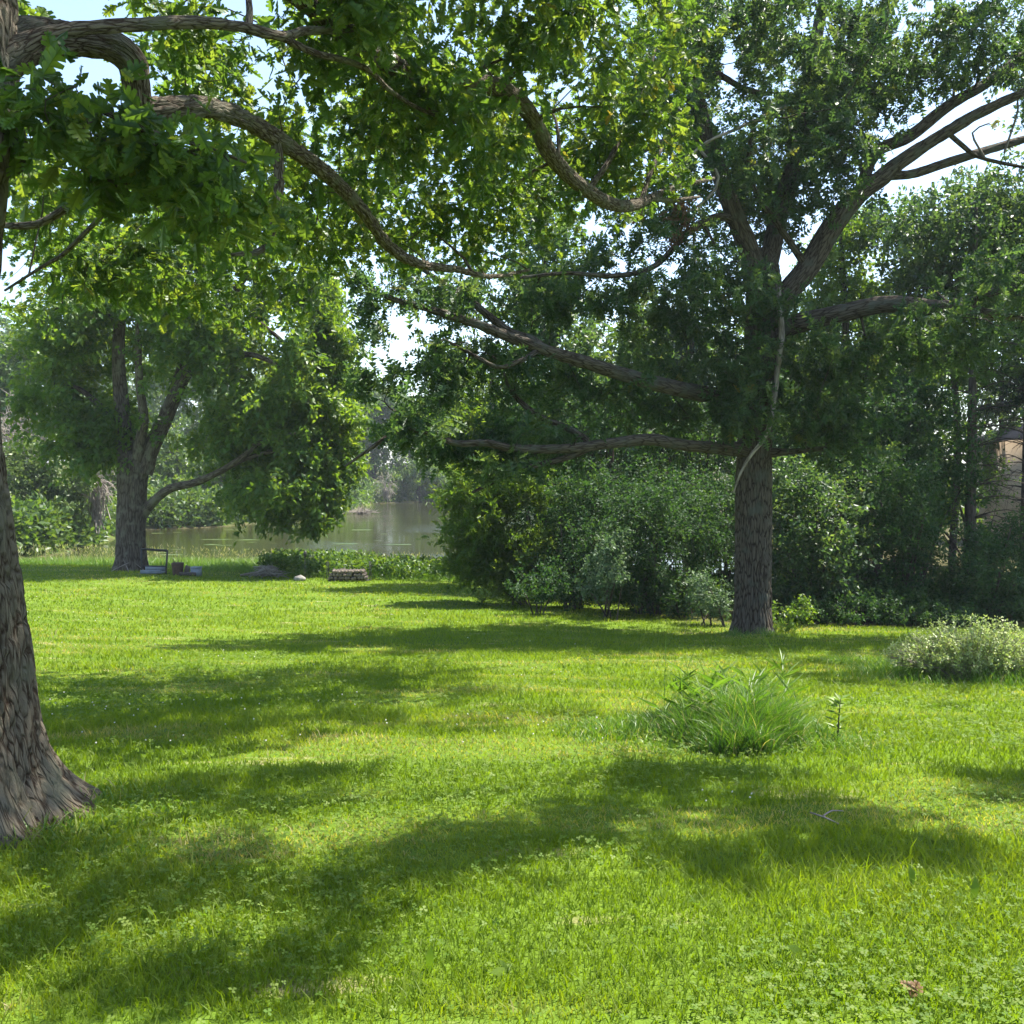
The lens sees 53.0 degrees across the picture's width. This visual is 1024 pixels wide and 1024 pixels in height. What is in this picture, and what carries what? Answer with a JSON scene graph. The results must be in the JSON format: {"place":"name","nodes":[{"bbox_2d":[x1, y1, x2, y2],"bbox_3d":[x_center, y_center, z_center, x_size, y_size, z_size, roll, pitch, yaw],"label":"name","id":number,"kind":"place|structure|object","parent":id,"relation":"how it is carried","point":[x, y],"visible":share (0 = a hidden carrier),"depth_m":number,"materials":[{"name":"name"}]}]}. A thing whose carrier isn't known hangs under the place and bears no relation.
{"place":"outdoors","nodes":[
{"label":"outdoors","id":0,"kind":"place"},
{"bbox_2d":[190,566,201,575],"bbox_3d":[-10.366,1.959,33.716,0.330,0.320,0.270,0,2,0],"label":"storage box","id":1,"kind":"object","parent":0,"point":[197,570],"visible":0.86,"depth_m":33.60,"materials":[{"name":"grey plastic"}]},
{"bbox_2d":[18,553,717,613],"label":"bank grass","id":2,"kind":"structure","parent":0,"point":[230,563],"depth_m":38.70,"materials":[{"name":"green plant"}]},
{"bbox_2d":[38,501,732,572],"bbox_3d":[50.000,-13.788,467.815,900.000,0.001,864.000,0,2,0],"label":"river water","id":3,"kind":"structure","parent":0,"point":[402,523],"depth_m":64.73,"materials":[{"name":"green liquid"}]},
{"bbox_2d":[158,529,419,559],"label":"floating weed","id":4,"kind":"object","parent":3,"relation":"on","point":[251,539],"visible":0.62,"depth_m":60.05,"materials":[{"name":"green plant"}]},
{"bbox_2d":[346,505,379,513],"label":"dead bush","id":5,"kind":"object","parent":3,"relation":"in","point":[360,511],"visible":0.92,"depth_m":103.53,"materials":[{"name":"beige plant"}]},
{"bbox_2d":[0,464,1023,1023],"bbox_3d":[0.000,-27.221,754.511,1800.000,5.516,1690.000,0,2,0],"label":"lawn","id":6,"kind":"structure","parent":0,"point":[460,820],"depth_m":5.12,"materials":[{"name":"green plant"}]},
{"bbox_2d":[0,312,43,448],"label":"tree","id":7,"kind":"object","parent":6,"relation":"on","point":[3,321],"visible":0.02,"depth_m":130.76,"materials":[{"name":"green plant"}]},
{"bbox_2d":[0,388,55,487],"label":"tree","id":8,"kind":"object","parent":6,"relation":"on","point":[4,432],"visible":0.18,"depth_m":59.25,"materials":[{"name":"green plant"}]},
{"bbox_2d":[0,327,86,486],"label":"tree","id":9,"kind":"object","parent":6,"relation":"on","point":[9,366],"visible":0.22,"depth_m":77.12,"materials":[{"name":"green plant"}]},
{"bbox_2d":[3,431,99,534],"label":"bush","id":10,"kind":"object","parent":6,"relation":"on","point":[40,477],"visible":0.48,"depth_m":54.23,"materials":[{"name":"green plant"}]},
{"bbox_2d":[4,323,155,460],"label":"tree","id":11,"kind":"object","parent":6,"relation":"on","point":[130,362],"visible":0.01,"depth_m":150.32,"materials":[{"name":"green plant"}]},
{"bbox_2d":[80,468,116,533],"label":"dead bush","id":12,"kind":"object","parent":6,"relation":"on","point":[97,508],"visible":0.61,"depth_m":56.77,"materials":[{"name":"grey plant"}]},
{"bbox_2d":[53,381,163,504],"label":"tree","id":13,"kind":"object","parent":6,"relation":"on","point":[114,483],"visible":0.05,"depth_m":70.78,"materials":[{"name":"green plant"}]},
{"bbox_2d":[102,339,203,462],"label":"tree","id":14,"kind":"object","parent":6,"relation":"on","point":[134,388],"visible":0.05,"depth_m":176.13,"materials":[{"name":"green plant"}]},
{"bbox_2d":[140,548,167,573],"bbox_3d":[-11.859,1.628,34.072,0.919,0.870,0.552,0,2,0],"label":"metal frame","id":15,"kind":"object","parent":6,"relation":"on","point":[150,569],"visible":0.98,"depth_m":34.05,"materials":[{"name":"grey metal"}]},
{"bbox_2d":[171,555,183,574],"bbox_3d":[-11.029,1.695,33.915,0.430,0.750,0.570,0,2,0],"label":"planter","id":16,"kind":"object","parent":6,"relation":"on","point":[177,567],"visible":0.95,"depth_m":33.70,"materials":[{"name":"brown wood"}]},
{"bbox_2d":[148,413,218,494],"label":"tree","id":17,"kind":"object","parent":6,"relation":"on","point":[174,469],"visible":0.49,"depth_m":83.55,"materials":[{"name":"green plant"}]},
{"bbox_2d":[179,572,195,576],"bbox_3d":[-10.547,2.027,33.419,0.559,0.156,0.160,0,2,0],"label":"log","id":18,"kind":"object","parent":6,"relation":"on","point":[186,573],"visible":0.87,"depth_m":33.36,"materials":[{"name":"grey wood"}]},
{"bbox_2d":[184,565,190,571],"bbox_3d":[-10.812,1.917,34.171,0.220,0.300,0.060,0,2,0],"label":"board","id":19,"kind":"object","parent":6,"relation":"on","point":[187,568],"visible":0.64,"depth_m":34.15,"materials":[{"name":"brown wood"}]},
{"bbox_2d":[0,172,385,570],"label":"maple tree","id":20,"kind":"object","parent":6,"relation":"on","point":[298,442],"visible":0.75,"depth_m":35.00,"materials":[{"name":"green plant"}]},
{"bbox_2d":[133,347,273,443],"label":"tree","id":21,"kind":"object","parent":6,"relation":"on","point":[156,402],"visible":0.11,"depth_m":116.43,"materials":[{"name":"green plant"}]},
{"bbox_2d":[184,443,259,489],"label":"tree","id":22,"kind":"object","parent":6,"relation":"on","point":[219,477],"visible":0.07,"depth_m":84.77,"materials":[{"name":"green plant"}]},
{"bbox_2d":[17,543,441,564],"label":"reeds","id":23,"kind":"object","parent":6,"relation":"on","point":[154,552],"visible":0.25,"depth_m":41.23,"materials":[{"name":"green plant"}]},
{"bbox_2d":[11,479,517,557],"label":"bank scrub","id":24,"kind":"object","parent":6,"relation":"on","point":[34,522],"visible":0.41,"depth_m":60.92,"materials":[{"name":"green plant"}]},
{"bbox_2d":[251,959,277,972],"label":"broad leaf weed","id":25,"kind":"object","parent":6,"relation":"on","point":[261,963],"visible":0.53,"depth_m":3.43,"materials":[{"name":"green plant"}]},
{"bbox_2d":[244,564,290,577],"bbox_3d":[-8.215,2.039,34.629,1.679,0.604,1.426,0,2,0],"label":"brush pile","id":26,"kind":"object","parent":6,"relation":"on","point":[264,571],"visible":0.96,"depth_m":34.39,"materials":[{"name":"grey wood"}]},
{"bbox_2d":[293,575,305,580],"bbox_3d":[-6.921,2.159,33.444,0.398,0.230,0.334,0,2,0],"label":"garden stone","id":27,"kind":"object","parent":6,"relation":"on","point":[299,578],"visible":0.92,"depth_m":33.34,"materials":[{"name":"white stone"}]},
{"bbox_2d":[251,348,366,431],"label":"tree","id":28,"kind":"object","parent":6,"relation":"on","point":[275,368],"visible":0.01,"depth_m":166.41,"materials":[{"name":"green plant"}]},
{"bbox_2d":[326,561,370,580],"bbox_3d":[-5.348,1.942,33.689,1.416,0.671,0.347,0,2,0],"label":"firewood rack","id":29,"kind":"object","parent":6,"relation":"on","point":[350,579],"visible":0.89,"depth_m":33.55,"materials":[{"name":"black metal"}]},
{"bbox_2d":[350,433,373,509],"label":"tree","id":30,"kind":"object","parent":6,"relation":"on","point":[363,485],"visible":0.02,"depth_m":112.05,"materials":[{"name":"green plant"}]},
{"bbox_2d":[0,0,730,848],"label":"oak tree","id":31,"kind":"object","parent":6,"relation":"on","point":[200,190],"visible":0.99,"depth_m":8.48,"materials":[{"name":"green plant"}]},
{"bbox_2d":[351,375,418,482],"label":"tree","id":32,"kind":"object","parent":6,"relation":"on","point":[376,455],"visible":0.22,"depth_m":146.81,"materials":[{"name":"green plant"}]},
{"bbox_2d":[372,471,399,503],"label":"dead bush","id":33,"kind":"object","parent":6,"relation":"on","point":[385,491],"visible":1,"depth_m":137.72,"materials":[{"name":"grey plant"}]},
{"bbox_2d":[376,399,456,477],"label":"tree","id":34,"kind":"object","parent":6,"relation":"on","point":[396,464],"visible":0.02,"depth_m":156.56,"materials":[{"name":"green plant"}]},
{"bbox_2d":[377,453,458,501],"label":"bush","id":35,"kind":"object","parent":6,"relation":"on","point":[406,476],"visible":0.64,"depth_m":143.83,"materials":[{"name":"green plant"}]},
{"bbox_2d":[27,596,814,800],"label":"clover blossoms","id":36,"kind":"object","parent":6,"relation":"on","point":[318,700],"visible":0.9,"depth_m":8.17,"materials":[{"name":"white plant"}]},
{"bbox_2d":[410,946,433,975],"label":"broad leaf weed","id":37,"kind":"object","parent":6,"relation":"on","point":[429,955],"visible":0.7,"depth_m":3.35,"materials":[{"name":"green plant"}]},
{"bbox_2d":[412,325,549,531],"bbox_3d":[-0.953,-2.123,38.265,5.702,9.331,4.967,0,2,0],"label":"tree","id":38,"kind":"object","parent":6,"relation":"on","point":[468,415],"visible":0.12,"depth_m":37.51,"materials":[{"name":"green plant"}]},
{"bbox_2d":[256,547,724,612],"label":"bank weeds","id":39,"kind":"object","parent":6,"relation":"on","point":[293,560],"visible":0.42,"depth_m":35.25,"materials":[{"name":"green plant"}]},
{"bbox_2d":[415,457,571,606],"bbox_3d":[-0.377,0.439,27.041,4.172,4.404,3.146,0,2,0],"label":"shrub","id":40,"kind":"object","parent":6,"relation":"on","point":[483,551],"visible":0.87,"depth_m":26.50,"materials":[{"name":"green plant"}]},
{"bbox_2d":[490,959,511,976],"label":"broad leaf weed","id":41,"kind":"object","parent":6,"relation":"on","point":[504,965],"visible":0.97,"depth_m":3.34,"materials":[{"name":"green plant"}]},
{"bbox_2d":[0,643,1023,1023],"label":"clover","id":42,"kind":"object","parent":6,"relation":"on","point":[590,813],"visible":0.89,"depth_m":4.59,"materials":[{"name":"green plant"}]},
{"bbox_2d":[483,382,590,588],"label":"shrub","id":43,"kind":"object","parent":6,"relation":"on","point":[513,407],"visible":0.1,"depth_m":30.72,"materials":[{"name":"green plant"}]},
{"bbox_2d":[502,558,578,615],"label":"shrub","id":44,"kind":"object","parent":6,"relation":"on","point":[549,580],"visible":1,"depth_m":24.03,"materials":[{"name":"green plant"}]},
{"bbox_2d":[489,160,626,555],"bbox_3d":[1.253,-4.624,33.159,3.762,14.350,5.254,-1,3,-30],"label":"tree","id":45,"kind":"object","parent":6,"relation":"on","point":[584,330],"visible":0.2,"depth_m":32.14,"materials":[{"name":"green plant"}]},
{"bbox_2d":[519,457,633,610],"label":"shrub","id":46,"kind":"object","parent":6,"relation":"on","point":[588,489],"visible":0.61,"depth_m":26.22,"materials":[{"name":"green plant"}]},
{"bbox_2d":[520,374,646,559],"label":"tree","id":47,"kind":"object","parent":6,"relation":"on","point":[601,458],"visible":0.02,"depth_m":41.47,"materials":[{"name":"green plant"}]},
{"bbox_2d":[574,525,634,619],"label":"shrub","id":48,"kind":"object","parent":6,"relation":"on","point":[613,545],"visible":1,"depth_m":23.42,"materials":[{"name":"green plant"}]},
{"bbox_2d":[512,446,698,594],"bbox_3d":[2.555,0.263,28.944,5.380,4.613,3.277,0,2,0],"label":"shrub","id":49,"kind":"object","parent":6,"relation":"on","point":[654,466],"visible":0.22,"depth_m":28.59,"materials":[{"name":"green plant"}]},
{"bbox_2d":[536,374,684,539],"bbox_3d":[2.868,-0.850,29.990,4.365,6.771,3.672,0,2,0],"label":"shrub","id":50,"kind":"object","parent":6,"relation":"on","point":[580,426],"visible":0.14,"depth_m":29.56,"materials":[{"name":"green plant"}]},
{"bbox_2d":[558,286,674,459],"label":"tree","id":51,"kind":"object","parent":6,"relation":"on","point":[607,337],"visible":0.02,"depth_m":43.13,"materials":[{"name":"green plant"}]},
{"bbox_2d":[546,463,734,615],"bbox_3d":[3.490,0.693,25.019,4.974,3.788,4.292,-2,3,-38],"label":"shrub","id":52,"kind":"object","parent":6,"relation":"on","point":[663,526],"visible":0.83,"depth_m":24.55,"materials":[{"name":"green plant"}]},
{"bbox_2d":[585,301,730,548],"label":"tree","id":53,"kind":"object","parent":6,"relation":"on","point":[615,356],"visible":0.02,"depth_m":40.09,"materials":[{"name":"green plant"}]},
{"bbox_2d":[615,275,709,566],"bbox_3d":[5.259,-2.854,36.125,4.206,10.897,4.931,0,2,0],"label":"spruce tree","id":54,"kind":"object","parent":6,"relation":"on","point":[655,372],"visible":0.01,"depth_m":35.93,"materials":[{"name":"green plant"}]},
{"bbox_2d":[320,0,1023,634],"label":"oak tree","id":55,"kind":"object","parent":6,"relation":"on","point":[842,80],"visible":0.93,"depth_m":19.36,"materials":[{"name":"green plant"}]},
{"bbox_2d":[653,574,701,619],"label":"shrub","id":56,"kind":"object","parent":6,"relation":"on","point":[676,599],"visible":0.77,"depth_m":23.72,"materials":[{"name":"green plant"}]},
{"bbox_2d":[626,232,737,571],"bbox_3d":[5.540,-3.207,32.851,4.717,11.638,4.804,0,2,0],"label":"spruce tree","id":57,"kind":"object","parent":6,"relation":"on","point":[692,349],"visible":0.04,"depth_m":32.78,"materials":[{"name":"green plant"}]},
{"bbox_2d":[634,377,736,575],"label":"shrub","id":58,"kind":"object","parent":6,"relation":"on","point":[689,456],"visible":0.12,"depth_m":30.35,"materials":[{"name":"green plant"}]},
{"bbox_2d":[645,297,744,558],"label":"tree","id":59,"kind":"object","parent":6,"relation":"on","point":[740,333],"depth_m":45.01,"materials":[{"name":"green plant"}]},
{"bbox_2d":[683,568,733,626],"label":"shrub","id":60,"kind":"object","parent":6,"relation":"on","point":[706,597],"visible":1,"depth_m":22.21,"materials":[{"name":"green plant"}]},
{"bbox_2d":[640,458,793,603],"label":"shrub","id":61,"kind":"object","parent":6,"relation":"on","point":[728,482],"visible":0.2,"depth_m":27.74,"materials":[{"name":"green plant"}]},
{"bbox_2d":[634,626,836,756],"bbox_3d":[1.543,1.244,7.091,1.389,0.828,1.680,0,2,0],"label":"grass clump","id":62,"kind":"object","parent":6,"relation":"on","point":[747,720],"visible":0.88,"depth_m":6.90,"materials":[{"name":"green plant"}]},
{"bbox_2d":[725,328,815,552],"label":"tree","id":63,"kind":"object","parent":6,"relation":"on","point":[772,469],"depth_m":47.50,"materials":[{"name":"green plant"}]},
{"bbox_2d":[773,616,798,632],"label":"weed","id":64,"kind":"object","parent":6,"relation":"on","point":[776,626],"visible":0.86,"depth_m":20.51,"materials":[{"name":"green plant"}]},
{"bbox_2d":[771,594,820,626],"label":"shrub","id":65,"kind":"object","parent":6,"relation":"on","point":[790,614],"visible":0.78,"depth_m":22.28,"materials":[{"name":"green plant"}]},
{"bbox_2d":[734,296,857,534],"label":"tree","id":66,"kind":"object","parent":6,"relation":"on","point":[795,358],"depth_m":41.08,"materials":[{"name":"green plant"}]},
{"bbox_2d":[787,945,819,955],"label":"broad leaf weed","id":67,"kind":"object","parent":6,"relation":"on","point":[796,948],"visible":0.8,"depth_m":3.47,"materials":[{"name":"green plant"}]},
{"bbox_2d":[772,369,865,584],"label":"shrub","id":68,"kind":"object","parent":6,"relation":"on","point":[780,444],"visible":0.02,"depth_m":28.70,"materials":[{"name":"green plant"}]},
{"bbox_2d":[625,565,1023,623],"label":"undergrowth","id":69,"kind":"object","parent":6,"relation":"on","point":[730,589],"visible":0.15,"depth_m":24.10,"materials":[{"name":"green plant"}]},
{"bbox_2d":[810,810,842,823],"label":"twig","id":70,"kind":"object","parent":6,"relation":"on","point":[824,815],"visible":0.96,"depth_m":4.97,"materials":[{"name":"grey wood"}]},
{"bbox_2d":[771,439,890,623],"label":"shrub","id":71,"kind":"object","parent":6,"relation":"on","point":[809,554],"visible":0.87,"depth_m":24.04,"materials":[{"name":"green plant"}]},
{"bbox_2d":[823,692,854,738],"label":"upright weed","id":72,"kind":"object","parent":6,"relation":"on","point":[835,702],"visible":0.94,"depth_m":7.11,"materials":[{"name":"green plant"}]},
{"bbox_2d":[785,201,938,567],"bbox_3d":[11.177,-3.830,33.300,5.363,12.890,5.042,0,2,0],"label":"tree","id":73,"kind":"object","parent":6,"relation":"on","point":[840,280],"visible":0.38,"depth_m":32.56,"materials":[{"name":"green plant"}]},
{"bbox_2d":[784,585,951,626],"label":"shrub","id":74,"kind":"object","parent":6,"relation":"on","point":[874,610],"visible":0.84,"depth_m":22.86,"materials":[{"name":"green plant"}]},
{"bbox_2d":[821,275,926,560],"bbox_3d":[12.178,-2.757,35.062,3.948,10.636,4.256,-1,2,-26],"label":"spruce tree","id":75,"kind":"object","parent":6,"relation":"on","point":[866,372],"visible":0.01,"depth_m":34.85,"materials":[{"name":"green plant"}]},
{"bbox_2d":[779,355,979,582],"bbox_3d":[9.802,-0.824,28.023,5.358,6.973,4.091,0,2,0],"label":"shrub","id":76,"kind":"object","parent":6,"relation":"on","point":[884,437],"visible":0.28,"depth_m":27.30,"materials":[{"name":"green plant"}]},
{"bbox_2d":[817,324,947,552],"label":"tree","id":77,"kind":"object","parent":6,"relation":"on","point":[914,402],"visible":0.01,"depth_m":46.01,"materials":[{"name":"green plant"}]},
{"bbox_2d":[826,439,981,617],"bbox_3d":[9.226,0.459,25.013,3.477,4.542,3.532,-1,2,-28],"label":"shrub","id":78,"kind":"object","parent":6,"relation":"on","point":[911,486],"visible":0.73,"depth_m":24.54,"materials":[{"name":"green plant"}]},
{"bbox_2d":[900,980,922,997],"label":"fallen leaf","id":79,"kind":"object","parent":6,"relation":"on","point":[911,992],"visible":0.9,"depth_m":3.19,"materials":[{"name":"brown plant"}]},
{"bbox_2d":[908,865,914,886],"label":"broad leaf weed","id":80,"kind":"object","parent":6,"relation":"on","point":[911,879],"visible":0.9,"depth_m":4.08,"materials":[{"name":"green plant"}]},
{"bbox_2d":[849,321,992,553],"bbox_3d":[15.491,-3.015,39.893,6.084,10.579,5.862,0,2,0],"label":"tree","id":81,"kind":"object","parent":6,"relation":"on","point":[930,407],"visible":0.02,"depth_m":38.84,"materials":[{"name":"green plant"}]},
{"bbox_2d":[858,361,992,587],"bbox_3d":[11.331,-0.850,28.610,3.897,7.044,3.715,0,2,0],"label":"shrub","id":82,"kind":"object","parent":6,"relation":"on","point":[943,401],"visible":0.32,"depth_m":27.98,"materials":[{"name":"green plant"}]},
{"bbox_2d":[843,145,1023,577],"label":"tree","id":83,"kind":"object","parent":6,"relation":"on","point":[1000,222],"visible":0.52,"depth_m":29.99,"materials":[{"name":"green plant"}]},
{"bbox_2d":[877,593,1005,627],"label":"shrub","id":84,"kind":"object","parent":6,"relation":"on","point":[960,608],"visible":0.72,"depth_m":22.70,"materials":[{"name":"green plant"}]},
{"bbox_2d":[881,610,1023,681],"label":"flowering bush","id":85,"kind":"object","parent":6,"relation":"on","point":[950,651],"visible":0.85,"depth_m":11.44,"materials":[{"name":"green plant"}]},
{"bbox_2d":[899,207,1023,587],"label":"spruce tree","id":86,"kind":"object","parent":6,"relation":"on","point":[969,510],"visible":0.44,"depth_m":28.90,"materials":[{"name":"green plant"}]},
{"bbox_2d":[915,433,1021,578],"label":"shrub","id":87,"kind":"object","parent":6,"relation":"on","point":[961,512],"visible":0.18,"depth_m":30.27,"materials":[{"name":"green plant"}]},
{"bbox_2d":[916,499,1023,621],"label":"shrub","id":88,"kind":"object","parent":6,"relation":"on","point":[987,555],"visible":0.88,"depth_m":23.83,"materials":[{"name":"green plant"}]},
{"bbox_2d":[970,876,978,904],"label":"broad leaf weed","id":89,"kind":"object","parent":6,"relation":"on","point":[974,887],"visible":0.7,"depth_m":3.94,"materials":[{"name":"green plant"}]},
{"bbox_2d":[938,329,1023,540],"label":"tree","id":90,"kind":"object","parent":6,"relation":"on","point":[991,418],"visible":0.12,"depth_m":51.30,"materials":[{"name":"green plant"}]},
{"bbox_2d":[961,307,1023,578],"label":"spruce tree","id":91,"kind":"object","parent":6,"relation":"on","point":[1018,399],"visible":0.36,"depth_m":33.12,"materials":[{"name":"green plant"}]},
{"bbox_2d":[976,424,1022,545],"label":"house","id":92,"kind":"structure","parent":6,"relation":"on","point":[1014,434],"depth_m":49.84,"materials":[{"name":"beige"}]},
{"bbox_2d":[982,2,1023,436],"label":"tree","id":93,"kind":"object","parent":6,"relation":"on","point":[994,125],"visible":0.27,"depth_m":35.72,"materials":[{"name":"green plant"}]},
{"bbox_2d":[0,625,1023,882],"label":"rough grass","id":94,"kind":"structure","parent":0,"point":[910,673],"depth_m":7.20,"materials":[{"name":"green plant"}]},
{"bbox_2d":[0,0,1023,467],"label":"sky","id":95,"kind":"structure","parent":0,"point":[67,10],"materials":[{"name":"white"}]}
]}

